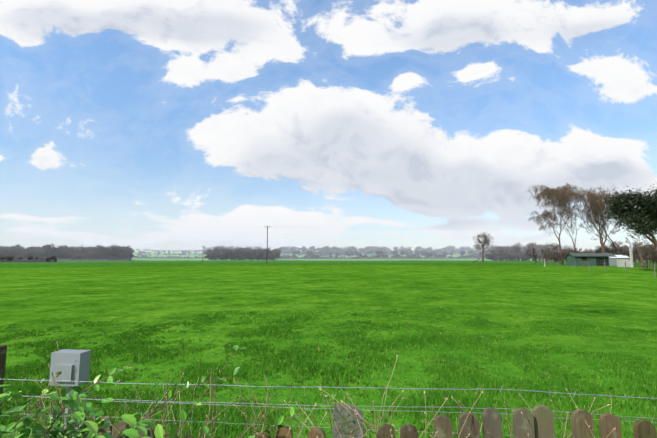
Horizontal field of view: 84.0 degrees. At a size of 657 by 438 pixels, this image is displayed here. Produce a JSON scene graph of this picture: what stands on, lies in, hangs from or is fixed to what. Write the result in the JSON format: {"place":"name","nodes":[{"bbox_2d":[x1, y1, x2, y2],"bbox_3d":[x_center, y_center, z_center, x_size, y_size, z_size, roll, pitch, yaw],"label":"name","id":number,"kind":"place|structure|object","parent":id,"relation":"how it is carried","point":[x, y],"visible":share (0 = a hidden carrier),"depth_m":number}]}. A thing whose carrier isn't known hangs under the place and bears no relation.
{"place":"outdoors","nodes":[
{"label":"outdoors","id":0,"kind":"place"},
{"bbox_2d":[2,193,651,259],"bbox_3d":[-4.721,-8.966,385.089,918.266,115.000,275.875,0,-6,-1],"label":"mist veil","id":1,"kind":"object","parent":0,"point":[295,236],"depth_m":482.55},
{"bbox_2d":[0,252,656,437],"bbox_3d":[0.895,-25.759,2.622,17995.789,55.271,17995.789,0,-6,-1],"label":"pasture ground","id":2,"kind":"structure","parent":0,"point":[64,292],"depth_m":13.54},
{"bbox_2d":[0,344,6,418],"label":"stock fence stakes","id":3,"kind":"object","parent":2,"relation":"on","point":[3,350],"visible":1,"depth_m":2.28},
{"bbox_2d":[0,259,56,261],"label":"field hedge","id":4,"kind":"object","parent":2,"relation":"on","point":[24,260],"depth_m":180.58},
{"bbox_2d":[49,349,90,428],"bbox_3d":[-1.661,1.437,2.292,0.210,1.170,0.127,0,-6,-1],"label":"utility box","id":5,"kind":"object","parent":2,"relation":"on","point":[67,358],"visible":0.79,"depth_m":2.31},
{"bbox_2d":[25,258,130,260],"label":"hedgerow","id":6,"kind":"object","parent":2,"relation":"on","point":[69,259],"depth_m":322.51},
{"bbox_2d":[0,351,372,437],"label":"twigs","id":7,"kind":"object","parent":2,"relation":"on","point":[127,423],"visible":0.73,"depth_m":1.61},
{"bbox_2d":[0,345,375,437],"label":"fresh shrub leaves","id":8,"kind":"object","parent":2,"relation":"on","point":[73,401],"visible":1,"depth_m":1.52},
{"bbox_2d":[132,257,276,258],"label":"hedge","id":9,"kind":"object","parent":2,"relation":"on","point":[175,257],"depth_m":616.73},
{"bbox_2d":[266,226,270,263],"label":"utility pole","id":10,"kind":"object","parent":2,"relation":"on","point":[267,243],"visible":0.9,"depth_m":115.31},
{"bbox_2d":[0,341,615,437],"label":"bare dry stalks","id":11,"kind":"object","parent":2,"relation":"on","point":[253,423],"visible":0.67,"depth_m":1.80},
{"bbox_2d":[0,241,656,261],"bbox_3d":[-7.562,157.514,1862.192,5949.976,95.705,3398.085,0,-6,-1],"label":"trees","id":12,"kind":"object","parent":2,"relation":"on","point":[98,251],"depth_m":384.24},
{"bbox_2d":[2,378,656,435],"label":"stock fence wires","id":13,"kind":"object","parent":2,"relation":"on","point":[454,389],"visible":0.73,"depth_m":2.00},
{"bbox_2d":[333,403,363,437],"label":"concrete post","id":14,"kind":"object","parent":2,"relation":"on","point":[346,422],"visible":0.9,"depth_m":1.59},
{"bbox_2d":[68,405,656,437],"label":"picket fence pickets","id":15,"kind":"object","parent":2,"relation":"on","point":[539,421],"visible":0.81,"depth_m":1.60},
{"bbox_2d":[277,257,485,258],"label":"hedge","id":16,"kind":"object","parent":2,"relation":"on","point":[387,258],"depth_m":596.50},
{"bbox_2d":[472,232,494,262],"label":"lone tree","id":17,"kind":"object","parent":2,"relation":"on","point":[485,242],"depth_m":145.76},
{"bbox_2d":[526,183,589,264],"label":"tree","id":18,"kind":"object","parent":2,"relation":"on","point":[561,199],"visible":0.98,"depth_m":95.83},
{"bbox_2d":[553,213,587,252],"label":"tree","id":19,"kind":"object","parent":2,"relation":"on","point":[575,220],"visible":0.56,"depth_m":121.95},
{"bbox_2d":[564,253,616,265],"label":"shed","id":20,"kind":"structure","parent":2,"relation":"on","point":[600,259],"depth_m":86.60},
{"bbox_2d":[574,256,593,265],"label":"field shelter gutter","id":21,"kind":"object","parent":20,"relation":"attached to","point":[584,262],"visible":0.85,"depth_m":86.42},
{"bbox_2d":[526,245,656,267],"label":"scrub bushes","id":22,"kind":"object","parent":2,"relation":"on","point":[651,256],"visible":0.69,"depth_m":93.27},
{"bbox_2d":[566,201,617,251],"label":"tree","id":23,"kind":"object","parent":2,"relation":"on","point":[601,225],"visible":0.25,"depth_m":110.90},
{"bbox_2d":[571,186,626,252],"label":"tree","id":24,"kind":"object","parent":2,"relation":"on","point":[596,204],"visible":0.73,"depth_m":98.18},
{"bbox_2d":[548,260,655,276],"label":"paddock fence","id":25,"kind":"object","parent":2,"relation":"on","point":[610,266],"visible":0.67,"depth_m":47.19},
{"bbox_2d":[608,255,629,265],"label":"shed","id":26,"kind":"structure","parent":2,"relation":"on","point":[612,261],"depth_m":85.08},
{"bbox_2d":[617,248,633,266],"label":"shed","id":27,"kind":"structure","parent":2,"relation":"on","point":[621,263],"depth_m":74.02},
{"bbox_2d":[600,183,656,245],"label":"ivy tree","id":28,"kind":"object","parent":2,"relation":"on","point":[638,209],"visible":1,"depth_m":47.17},
{"bbox_2d":[625,235,654,268],"bbox_3d":[54.115,5.516,62.934,4.573,6.016,4.398,0,-6,-1],"label":"tree","id":29,"kind":"object","parent":2,"relation":"on","point":[640,253],"visible":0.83,"depth_m":62.39},
{"bbox_2d":[0,161,656,261],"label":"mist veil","id":30,"kind":"object","parent":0,"point":[283,228],"depth_m":274.34},
{"bbox_2d":[0,213,656,256],"bbox_3d":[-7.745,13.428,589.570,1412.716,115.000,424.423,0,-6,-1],"label":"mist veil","id":31,"kind":"object","parent":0,"point":[292,238],"depth_m":741.91},
{"bbox_2d":[0,0,656,251],"label":"sky","id":32,"kind":"structure","parent":0,"point":[227,96]},
{"bbox_2d":[1,237,656,253],"bbox_3d":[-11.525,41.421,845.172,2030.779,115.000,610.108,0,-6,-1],"label":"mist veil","id":33,"kind":"object","parent":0,"point":[307,244],"depth_m":1036.10}
]}

